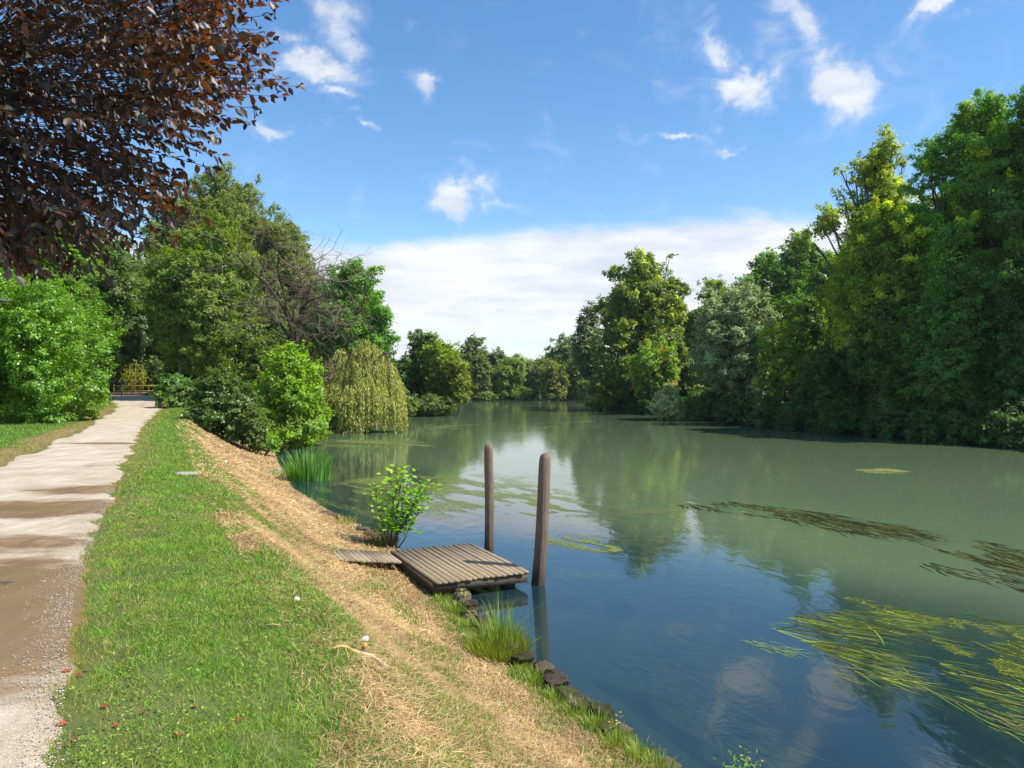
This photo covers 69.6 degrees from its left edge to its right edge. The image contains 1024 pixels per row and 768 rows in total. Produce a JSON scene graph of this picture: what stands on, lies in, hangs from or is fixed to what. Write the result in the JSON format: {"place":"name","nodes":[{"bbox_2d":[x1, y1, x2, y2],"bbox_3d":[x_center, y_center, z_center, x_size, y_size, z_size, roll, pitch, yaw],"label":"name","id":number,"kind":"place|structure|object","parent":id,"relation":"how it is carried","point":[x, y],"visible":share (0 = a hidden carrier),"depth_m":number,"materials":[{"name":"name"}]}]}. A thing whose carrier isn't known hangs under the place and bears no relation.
{"place":"outdoors","nodes":[
{"label":"outdoors","id":0,"kind":"place"},
{"bbox_2d":[0,392,163,767],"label":"path","id":1,"kind":"structure","parent":0,"point":[43,493],"depth_m":6.97,"materials":[{"name":"concrete"}]},
{"bbox_2d":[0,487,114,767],"bbox_3d":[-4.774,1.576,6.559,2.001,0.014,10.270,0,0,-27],"label":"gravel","id":2,"kind":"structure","parent":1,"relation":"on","point":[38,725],"depth_m":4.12,"materials":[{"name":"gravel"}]},
{"bbox_2d":[170,418,655,767],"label":"dry grass","id":3,"kind":"structure","parent":0,"point":[276,493],"depth_m":7.23,"materials":[{"name":"plant"}]},
{"bbox_2d":[0,388,1023,767],"bbox_3d":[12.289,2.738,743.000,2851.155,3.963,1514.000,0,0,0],"label":"ground","id":4,"kind":"structure","parent":0,"point":[724,598],"depth_m":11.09,"materials":[{"name":"plant"}]},
{"bbox_2d":[0,202,106,322],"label":"tree","id":5,"kind":"object","parent":4,"relation":"on","point":[88,279],"visible":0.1,"depth_m":43.75,"materials":[{"name":"green plant"}]},
{"bbox_2d":[0,267,126,423],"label":"laurel hedge","id":6,"kind":"object","parent":4,"relation":"on","point":[49,351],"visible":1,"depth_m":29.52,"materials":[{"name":"green plant"}]},
{"bbox_2d":[87,353,128,392],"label":"shrub","id":7,"kind":"object","parent":4,"relation":"on","point":[113,380],"visible":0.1,"depth_m":69.64,"materials":[{"name":"green plant"}]},
{"bbox_2d":[69,214,147,396],"bbox_3d":[-34.012,-5.968,57.992,9.914,14.873,8.740,0,0,0],"label":"tree","id":8,"kind":"object","parent":4,"relation":"on","point":[128,297],"visible":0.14,"depth_m":57.56,"materials":[{"name":"green plant"}]},
{"bbox_2d":[104,244,164,392],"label":"tree","id":9,"kind":"object","parent":4,"relation":"on","point":[137,339],"visible":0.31,"depth_m":69.70,"materials":[{"name":"green plant"}]},
{"bbox_2d":[120,356,152,392],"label":"bamboo clump","id":10,"kind":"object","parent":4,"relation":"on","point":[129,375],"visible":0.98,"depth_m":62.83,"materials":[{"name":"yellow plant"}]},
{"bbox_2d":[130,366,167,392],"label":"shrub","id":11,"kind":"object","parent":4,"relation":"on","point":[155,377],"visible":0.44,"depth_m":73.81,"materials":[{"name":"green plant"}]},
{"bbox_2d":[0,0,305,294],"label":"plum tree","id":12,"kind":"object","parent":4,"relation":"on","point":[28,31],"visible":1,"depth_m":4.64,"materials":[{"name":"brown plant"}]},
{"bbox_2d":[148,371,194,407],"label":"bush","id":13,"kind":"object","parent":4,"relation":"on","point":[174,388],"visible":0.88,"depth_m":43.61,"materials":[{"name":"green plant"}]},
{"bbox_2d":[161,352,201,380],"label":"bush","id":14,"kind":"object","parent":4,"relation":"on","point":[190,376],"visible":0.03,"depth_m":62.99,"materials":[{"name":"green plant"}]},
{"bbox_2d":[138,210,269,378],"bbox_3d":[-23.516,-5.874,56.029,9.517,14.794,10.422,0,0,0],"label":"tree","id":15,"kind":"object","parent":4,"relation":"on","point":[179,309],"visible":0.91,"depth_m":53.62,"materials":[{"name":"green plant"}]},
{"bbox_2d":[178,363,269,444],"bbox_3d":[-13.178,1.046,33.864,3.892,4.006,3.494,0,0,0],"label":"bush","id":16,"kind":"object","parent":4,"relation":"on","point":[219,401],"visible":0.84,"depth_m":33.10,"materials":[{"name":"green plant"}]},
{"bbox_2d":[137,161,321,343],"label":"tree","id":17,"kind":"object","parent":4,"relation":"on","point":[211,198],"visible":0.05,"depth_m":79.98,"materials":[{"name":"green plant"}]},
{"bbox_2d":[235,403,271,453],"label":"bush","id":18,"kind":"object","parent":4,"relation":"on","point":[252,426],"visible":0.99,"depth_m":32.63,"materials":[{"name":"green plant"}]},
{"bbox_2d":[237,337,281,391],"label":"shrub","id":19,"kind":"object","parent":4,"relation":"on","point":[254,367],"visible":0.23,"depth_m":42.33,"materials":[{"name":"green plant"}]},
{"bbox_2d":[232,295,293,364],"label":"tree","id":20,"kind":"object","parent":4,"relation":"on","point":[273,338],"visible":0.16,"depth_m":58.99,"materials":[{"name":"green plant"}]},
{"bbox_2d":[252,428,283,455],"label":"bush","id":21,"kind":"object","parent":4,"relation":"on","point":[271,445],"visible":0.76,"depth_m":32.97,"materials":[{"name":"green plant"}]},
{"bbox_2d":[155,166,381,368],"bbox_3d":[-15.530,-4.911,48.659,15.849,16.700,13.259,0,0,-33],"label":"bare tree","id":22,"kind":"object","parent":4,"relation":"on","point":[304,296],"visible":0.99,"depth_m":48.77,"materials":[{"name":"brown plant"}]},
{"bbox_2d":[227,218,316,344],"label":"tree","id":23,"kind":"object","parent":4,"relation":"on","point":[272,254],"visible":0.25,"depth_m":76.42,"materials":[{"name":"green plant"}]},
{"bbox_2d":[245,339,335,447],"bbox_3d":[-11.833,0.922,38.975,4.758,6.576,5.213,0,0,0],"label":"shrub","id":24,"kind":"object","parent":4,"relation":"on","point":[288,390],"visible":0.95,"depth_m":37.73,"materials":[{"name":"green plant"}]},
{"bbox_2d":[297,293,323,366],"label":"tree","id":25,"kind":"object","parent":4,"relation":"on","point":[311,354],"visible":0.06,"depth_m":78.74,"materials":[{"name":"green plant"}]},
{"bbox_2d":[300,701,354,737],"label":"grass tuft","id":26,"kind":"object","parent":4,"relation":"on","point":[323,722],"visible":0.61,"depth_m":3.46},
{"bbox_2d":[315,348,357,424],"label":"tree","id":27,"kind":"object","parent":4,"relation":"on","point":[328,382],"visible":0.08,"depth_m":56.43,"materials":[{"name":"green plant"}]},
{"bbox_2d":[323,411,352,432],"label":"bush","id":28,"kind":"object","parent":4,"relation":"on","point":[333,424],"visible":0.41,"depth_m":49.28,"materials":[{"name":"green plant"}]},
{"bbox_2d":[302,255,401,367],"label":"tree","id":29,"kind":"object","parent":4,"relation":"on","point":[382,313],"visible":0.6,"depth_m":64.50,"materials":[{"name":"green plant"}]},
{"bbox_2d":[323,339,408,433],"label":"weeping willow","id":30,"kind":"object","parent":4,"relation":"on","point":[363,388],"visible":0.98,"depth_m":49.60,"materials":[{"name":"yellow-green leaf"},{"name":"bark"}]},
{"bbox_2d":[359,530,403,547],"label":"grass tuft","id":31,"kind":"object","parent":4,"relation":"on","point":[378,541],"visible":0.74,"depth_m":14.95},
{"bbox_2d":[371,384,417,419],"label":"bush","id":32,"kind":"object","parent":4,"relation":"on","point":[412,405],"visible":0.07,"depth_m":65.61,"materials":[{"name":"green plant"}]},
{"bbox_2d":[363,463,441,548],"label":"sapling","id":33,"kind":"object","parent":4,"relation":"on","point":[396,526],"visible":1,"depth_m":14.72,"materials":[{"name":"green plant"}]},
{"bbox_2d":[396,328,439,399],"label":"tree","id":34,"kind":"object","parent":4,"relation":"on","point":[411,376],"visible":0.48,"depth_m":81.22,"materials":[{"name":"green plant"}]},
{"bbox_2d":[330,543,528,616],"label":"wooden jetty","id":35,"kind":"object","parent":4,"relation":"on","point":[446,569],"visible":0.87,"depth_m":12.11,"materials":[{"name":"brown wood"}]},
{"bbox_2d":[406,392,457,416],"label":"bush","id":36,"kind":"object","parent":4,"relation":"on","point":[429,404],"visible":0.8,"depth_m":75.14,"materials":[{"name":"green plant"}]},
{"bbox_2d":[417,334,467,414],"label":"tree","id":37,"kind":"object","parent":4,"relation":"on","point":[435,354],"visible":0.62,"depth_m":79.05,"materials":[{"name":"green plant"}]},
{"bbox_2d":[438,355,477,414],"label":"tree","id":38,"kind":"object","parent":4,"relation":"on","point":[456,378],"visible":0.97,"depth_m":77.38,"materials":[{"name":"green plant"}]},
{"bbox_2d":[457,332,495,399],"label":"tree","id":39,"kind":"object","parent":4,"relation":"on","point":[479,369],"visible":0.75,"depth_m":148.46,"materials":[{"name":"green plant"}]},
{"bbox_2d":[470,389,498,400],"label":"bush","id":40,"kind":"object","parent":4,"relation":"on","point":[486,395],"visible":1,"depth_m":147.07,"materials":[{"name":"green plant"}]},
{"bbox_2d":[481,344,506,391],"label":"tree","id":41,"kind":"object","parent":4,"relation":"on","point":[493,357],"visible":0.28,"depth_m":155.66,"materials":[{"name":"green plant"}]},
{"bbox_2d":[452,620,538,664],"bbox_3d":[-0.190,3.146,8.967,1.178,0.308,1.204,0,0,0],"label":"grass tuft","id":42,"kind":"object","parent":4,"relation":"on","point":[498,652],"visible":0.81,"depth_m":8.82,"materials":[{"name":"plant"}]},
{"bbox_2d":[492,357,527,399],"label":"tree","id":43,"kind":"object","parent":4,"relation":"on","point":[510,373],"visible":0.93,"depth_m":150.61,"materials":[{"name":"green plant"}]},
{"bbox_2d":[511,386,541,400],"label":"bush","id":44,"kind":"object","parent":4,"relation":"on","point":[522,393],"visible":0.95,"depth_m":148.13,"materials":[{"name":"green plant"}]},
{"bbox_2d":[512,353,542,388],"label":"tree","id":45,"kind":"object","parent":4,"relation":"on","point":[527,384],"visible":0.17,"depth_m":163.32,"materials":[{"name":"green plant"}]},
{"bbox_2d":[518,665,554,688],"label":"weed tuft","id":46,"kind":"object","parent":4,"relation":"on","point":[536,676],"visible":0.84,"depth_m":8.03,"materials":[{"name":"green plant"}]},
{"bbox_2d":[527,357,550,398],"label":"tree","id":47,"kind":"object","parent":4,"relation":"on","point":[534,370],"visible":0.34,"depth_m":158.86,"materials":[{"name":"green plant"}]},
{"bbox_2d":[535,355,570,400],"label":"tree","id":48,"kind":"object","parent":4,"relation":"on","point":[553,381],"visible":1,"depth_m":144.61,"materials":[{"name":"green plant"}]},
{"bbox_2d":[541,333,575,397],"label":"tree","id":49,"kind":"object","parent":4,"relation":"on","point":[561,351],"visible":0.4,"depth_m":165.73,"materials":[{"name":"green plant"}]},
{"bbox_2d":[447,588,681,767],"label":"stone edging","id":50,"kind":"object","parent":4,"relation":"on","point":[557,678],"visible":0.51,"depth_m":7.90,"materials":[{"name":"stone"}]},
{"bbox_2d":[458,593,540,646],"bbox_3d":[-0.141,2.938,9.155,1.131,0.724,1.083,0,0,29],"label":"grass tuft","id":51,"kind":"object","parent":50,"relation":"on","point":[505,631],"visible":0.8,"depth_m":9.04,"materials":[{"name":"plant"}]},
{"bbox_2d":[542,683,571,702],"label":"weed tuft","id":52,"kind":"object","parent":50,"relation":"on","point":[553,694],"visible":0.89,"depth_m":7.67,"materials":[{"name":"green plant"}]},
{"bbox_2d":[562,694,604,716],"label":"weed tuft","id":53,"kind":"object","parent":50,"relation":"on","point":[581,711],"visible":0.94,"depth_m":7.34,"materials":[{"name":"green plant"}]},
{"bbox_2d":[579,704,618,731],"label":"weed tuft","id":54,"kind":"object","parent":50,"relation":"on","point":[587,719],"visible":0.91,"depth_m":7.07,"materials":[{"name":"green plant"}]},
{"bbox_2d":[621,736,664,764],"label":"weed tuft","id":55,"kind":"object","parent":50,"relation":"on","point":[635,748],"visible":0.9,"depth_m":6.45,"materials":[{"name":"green plant"}]},
{"bbox_2d":[563,357,587,398],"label":"tree","id":56,"kind":"object","parent":4,"relation":"on","point":[571,371],"visible":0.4,"depth_m":148.07,"materials":[{"name":"green plant"}]},
{"bbox_2d":[569,300,605,407],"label":"willow tree","id":57,"kind":"object","parent":4,"relation":"on","point":[587,330],"visible":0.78,"depth_m":99.19,"materials":[{"name":"plant"}]},
{"bbox_2d":[596,724,640,750],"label":"weed tuft","id":58,"kind":"object","parent":4,"relation":"on","point":[616,732],"visible":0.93,"depth_m":6.70,"materials":[{"name":"green plant"}]},
{"bbox_2d":[621,392,646,412],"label":"bush","id":59,"kind":"object","parent":4,"relation":"on","point":[632,403],"visible":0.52,"depth_m":84.99,"materials":[{"name":"green plant"}]},
{"bbox_2d":[581,245,712,410],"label":"plane tree","id":60,"kind":"object","parent":4,"relation":"on","point":[630,309],"visible":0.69,"depth_m":87.44,"materials":[{"name":"green plant"}]},
{"bbox_2d":[623,338,680,399],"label":"tree","id":61,"kind":"object","parent":4,"relation":"on","point":[652,370],"visible":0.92,"depth_m":78.99,"materials":[{"name":"green plant"}]},
{"bbox_2d":[638,747,685,767],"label":"weed tuft","id":62,"kind":"object","parent":4,"relation":"on","point":[659,761],"visible":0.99,"depth_m":6.29,"materials":[{"name":"green plant"}]},
{"bbox_2d":[648,385,686,419],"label":"bush","id":63,"kind":"object","parent":4,"relation":"on","point":[668,402],"visible":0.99,"depth_m":67.80,"materials":[{"name":"plant"}]},
{"bbox_2d":[676,306,697,354],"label":"tree","id":64,"kind":"object","parent":4,"relation":"on","point":[688,328],"visible":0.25,"depth_m":93.06,"materials":[{"name":"green plant"}]},
{"bbox_2d":[684,390,724,421],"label":"bush","id":65,"kind":"object","parent":4,"relation":"on","point":[697,409],"visible":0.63,"depth_m":65.70,"materials":[{"name":"green plant"}]},
{"bbox_2d":[683,275,728,393],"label":"tree","id":66,"kind":"object","parent":4,"relation":"on","point":[718,284],"visible":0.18,"depth_m":91.74,"materials":[{"name":"green plant"}]},
{"bbox_2d":[605,636,841,767],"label":"water weed","id":67,"kind":"object","parent":4,"relation":"on","point":[774,751],"visible":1,"depth_m":8.60,"materials":[{"name":"plant"}]},
{"bbox_2d":[685,280,782,403],"bbox_3d":[20.158,-2.486,66.296,9.468,13.303,9.448,0,0,0],"label":"willow tree","id":68,"kind":"object","parent":4,"relation":"on","point":[728,334],"visible":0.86,"depth_m":64.20,"materials":[{"name":"plant"}]},
{"bbox_2d":[708,390,760,425],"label":"bush","id":69,"kind":"object","parent":4,"relation":"on","point":[737,408],"visible":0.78,"depth_m":59.59,"materials":[{"name":"green plant"}]},
{"bbox_2d":[713,746,760,767],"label":"weed","id":70,"kind":"object","parent":4,"relation":"on","point":[735,761],"visible":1,"depth_m":5.89,"materials":[{"name":"green plant"}]},
{"bbox_2d":[720,246,789,317],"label":"poplar tree","id":71,"kind":"object","parent":4,"relation":"on","point":[758,275],"visible":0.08,"depth_m":86.11,"materials":[{"name":"green plant"}]},
{"bbox_2d":[744,394,791,428],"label":"bush","id":72,"kind":"object","parent":4,"relation":"on","point":[764,412],"visible":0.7,"depth_m":55.33,"materials":[{"name":"green plant"}]},
{"bbox_2d":[751,317,814,406],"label":"tree","id":73,"kind":"object","parent":4,"relation":"on","point":[785,357],"visible":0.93,"depth_m":58.85,"materials":[{"name":"green plant"}]},
{"bbox_2d":[761,290,819,400],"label":"tree","id":74,"kind":"object","parent":4,"relation":"on","point":[777,305],"visible":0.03,"depth_m":75.03,"materials":[{"name":"green plant"}]},
{"bbox_2d":[772,394,819,430],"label":"bush","id":75,"kind":"object","parent":4,"relation":"on","point":[793,416],"visible":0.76,"depth_m":52.13,"materials":[{"name":"green plant"}]},
{"bbox_2d":[768,228,835,343],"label":"poplar tree","id":76,"kind":"object","parent":4,"relation":"on","point":[793,269],"visible":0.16,"depth_m":83.33,"materials":[{"name":"green plant"}]},
{"bbox_2d":[777,295,836,393],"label":"tree","id":77,"kind":"object","parent":4,"relation":"on","point":[811,321],"visible":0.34,"depth_m":64.46,"materials":[{"name":"green plant"}]},
{"bbox_2d":[789,342,871,417],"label":"tree","id":78,"kind":"object","parent":4,"relation":"on","point":[831,382],"visible":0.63,"depth_m":51.38,"materials":[{"name":"green plant"}]},
{"bbox_2d":[802,245,868,385],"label":"tree","id":79,"kind":"object","parent":4,"relation":"on","point":[815,277],"visible":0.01,"depth_m":71.98,"materials":[{"name":"green plant"}]},
{"bbox_2d":[810,396,874,434],"bbox_3d":[22.036,2.369,48.251,4.222,3.234,4.392,0,0,8],"label":"bush","id":80,"kind":"object","parent":4,"relation":"on","point":[836,416],"visible":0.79,"depth_m":47.51,"materials":[{"name":"green plant"}]},
{"bbox_2d":[795,123,917,400],"bbox_3d":[26.837,-8.567,55.912,9.773,22.454,9.639,0,0,0],"label":"plane tree","id":81,"kind":"object","parent":4,"relation":"on","point":[875,174],"visible":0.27,"depth_m":55.60,"materials":[{"name":"green plant"}]},
{"bbox_2d":[821,194,943,400],"bbox_3d":[25.764,-5.019,49.985,9.290,15.412,8.832,0,0,0],"label":"plane tree","id":82,"kind":"object","parent":4,"relation":"on","point":[877,260],"visible":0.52,"depth_m":48.29,"materials":[{"name":"green plant"}]},
{"bbox_2d":[837,284,931,426],"bbox_3d":[25.290,-1.067,47.673,7.381,10.685,6.811,0,0,0],"label":"tree","id":83,"kind":"object","parent":4,"relation":"on","point":[878,361],"visible":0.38,"depth_m":46.73,"materials":[{"name":"green plant"}]},
{"bbox_2d":[857,397,919,439],"bbox_3d":[23.621,2.369,45.068,4.392,3.234,4.222,0,0,12],"label":"bush","id":84,"kind":"object","parent":4,"relation":"on","point":[883,423],"visible":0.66,"depth_m":44.20,"materials":[{"name":"green plant"}]},
{"bbox_2d":[900,393,980,444],"bbox_3d":[24.799,2.285,42.205,4.606,3.527,4.791,0,0,-17],"label":"bush","id":85,"kind":"object","parent":4,"relation":"on","point":[929,423],"visible":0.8,"depth_m":41.52,"materials":[{"name":"green plant"}]},
{"bbox_2d":[874,84,1023,348],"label":"plane tree","id":86,"kind":"object","parent":4,"relation":"on","point":[970,143],"visible":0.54,"depth_m":44.37,"materials":[{"name":"green plant"}]},
{"bbox_2d":[896,254,1006,427],"bbox_3d":[26.186,-1.621,43.449,6.607,11.781,6.139,0,0,0],"label":"tree","id":87,"kind":"object","parent":4,"relation":"on","point":[944,360],"visible":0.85,"depth_m":42.08,"materials":[{"name":"green plant"}]},
{"bbox_2d":[956,398,1023,448],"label":"bush","id":88,"kind":"object","parent":4,"relation":"on","point":[1003,424],"visible":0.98,"depth_m":38.33,"materials":[{"name":"green plant"}]},
{"bbox_2d":[957,88,1023,358],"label":"plane tree","id":89,"kind":"object","parent":4,"relation":"on","point":[1013,215],"visible":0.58,"depth_m":41.43,"materials":[{"name":"green plant"}]},
{"bbox_2d":[963,272,1023,419],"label":"tree","id":90,"kind":"object","parent":4,"relation":"on","point":[1009,373],"visible":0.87,"depth_m":39.89,"materials":[{"name":"green plant"}]},
{"bbox_2d":[0,0,1023,364],"label":"sky","id":91,"kind":"structure","parent":0,"point":[499,157],"materials":[{"name":"blue"}]},
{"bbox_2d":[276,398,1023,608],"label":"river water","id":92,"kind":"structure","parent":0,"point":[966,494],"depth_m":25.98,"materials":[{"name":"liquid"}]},
{"bbox_2d":[278,444,338,482],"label":"reed clump","id":93,"kind":"object","parent":92,"relation":"on","point":[308,470],"visible":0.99,"depth_m":25.23,"materials":[{"name":"green plant"}]},
{"bbox_2d":[285,438,437,450],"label":"duckweed","id":94,"kind":"object","parent":92,"relation":"on","point":[369,441],"visible":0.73,"depth_m":41.38,"materials":[{"name":"plant"}]},
{"bbox_2d":[312,472,638,522],"bbox_3d":[-1.851,3.293,22.600,14.304,0.010,11.206,0,0,0],"label":"algae","id":95,"kind":"object","parent":92,"relation":"on","point":[461,492],"visible":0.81,"depth_m":22.34,"materials":[{"name":"plant"}]},
{"bbox_2d":[483,443,493,592],"bbox_3d":[-0.448,2.873,14.163,0.211,3.455,0.203,0,0,0],"label":"mooring post","id":96,"kind":"object","parent":92,"relation":"in","point":[489,500],"visible":0.63,"depth_m":14.09,"materials":[{"name":"brown wood"}]},
{"bbox_2d":[528,452,550,627],"bbox_3d":[0.437,2.857,12.120,0.402,3.487,0.234,0,0,0],"label":"mooring post","id":97,"kind":"object","parent":92,"relation":"in","point":[540,552],"visible":0.84,"depth_m":12.04,"materials":[{"name":"brown wood"}]},
{"bbox_2d":[530,533,621,552],"bbox_3d":[1.373,3.293,15.313,2.029,0.009,1.937,0,0,0],"label":"algae","id":98,"kind":"object","parent":92,"relation":"on","point":[592,542],"visible":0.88,"depth_m":15.11,"materials":[{"name":"plant"}]},
{"bbox_2d":[562,495,667,534],"bbox_3d":[2.826,3.293,19.427,2.684,0.010,7.690,0,0,30],"label":"algae","id":99,"kind":"object","parent":92,"relation":"on","point":[659,511],"visible":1,"depth_m":19.02,"materials":[{"name":"plant"}]},
{"bbox_2d":[594,535,696,555],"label":"water weed","id":100,"kind":"object","parent":92,"relation":"on","point":[667,544],"visible":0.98,"depth_m":15.10,"materials":[{"name":"plant"}]},
{"bbox_2d":[677,501,1023,576],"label":"water weed","id":101,"kind":"object","parent":92,"relation":"on","point":[1010,565],"visible":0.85,"depth_m":16.57,"materials":[{"name":"plant"}]},
{"bbox_2d":[767,604,1023,744],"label":"water weed","id":102,"kind":"object","parent":92,"relation":"on","point":[798,630],"visible":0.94,"depth_m":9.11,"materials":[{"name":"plant"}]},
{"bbox_2d":[813,605,980,658],"bbox_3d":[5.250,3.303,9.875,1.974,0.026,1.784,0,0,37],"label":"water weed","id":103,"kind":"object","parent":92,"relation":"on","point":[887,623],"visible":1,"depth_m":10.26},
{"bbox_2d":[828,651,1023,742],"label":"water weed","id":104,"kind":"object","parent":92,"relation":"on","point":[919,676],"visible":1,"depth_m":8.11,"materials":[{"name":"plant"}]},
{"bbox_2d":[842,597,1023,645],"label":"water weed","id":105,"kind":"object","parent":92,"relation":"on","point":[985,631],"visible":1,"depth_m":10.16,"materials":[{"name":"plant"}]},
{"bbox_2d":[920,563,1023,592],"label":"water weed","id":106,"kind":"object","parent":92,"relation":"on","point":[969,578],"visible":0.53,"depth_m":12.62,"materials":[{"name":"plant"}]},
{"bbox_2d":[928,637,1023,678],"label":"water weed","id":107,"kind":"object","parent":92,"relation":"on","point":[954,651],"visible":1,"depth_m":8.96,"materials":[{"name":"plant"}]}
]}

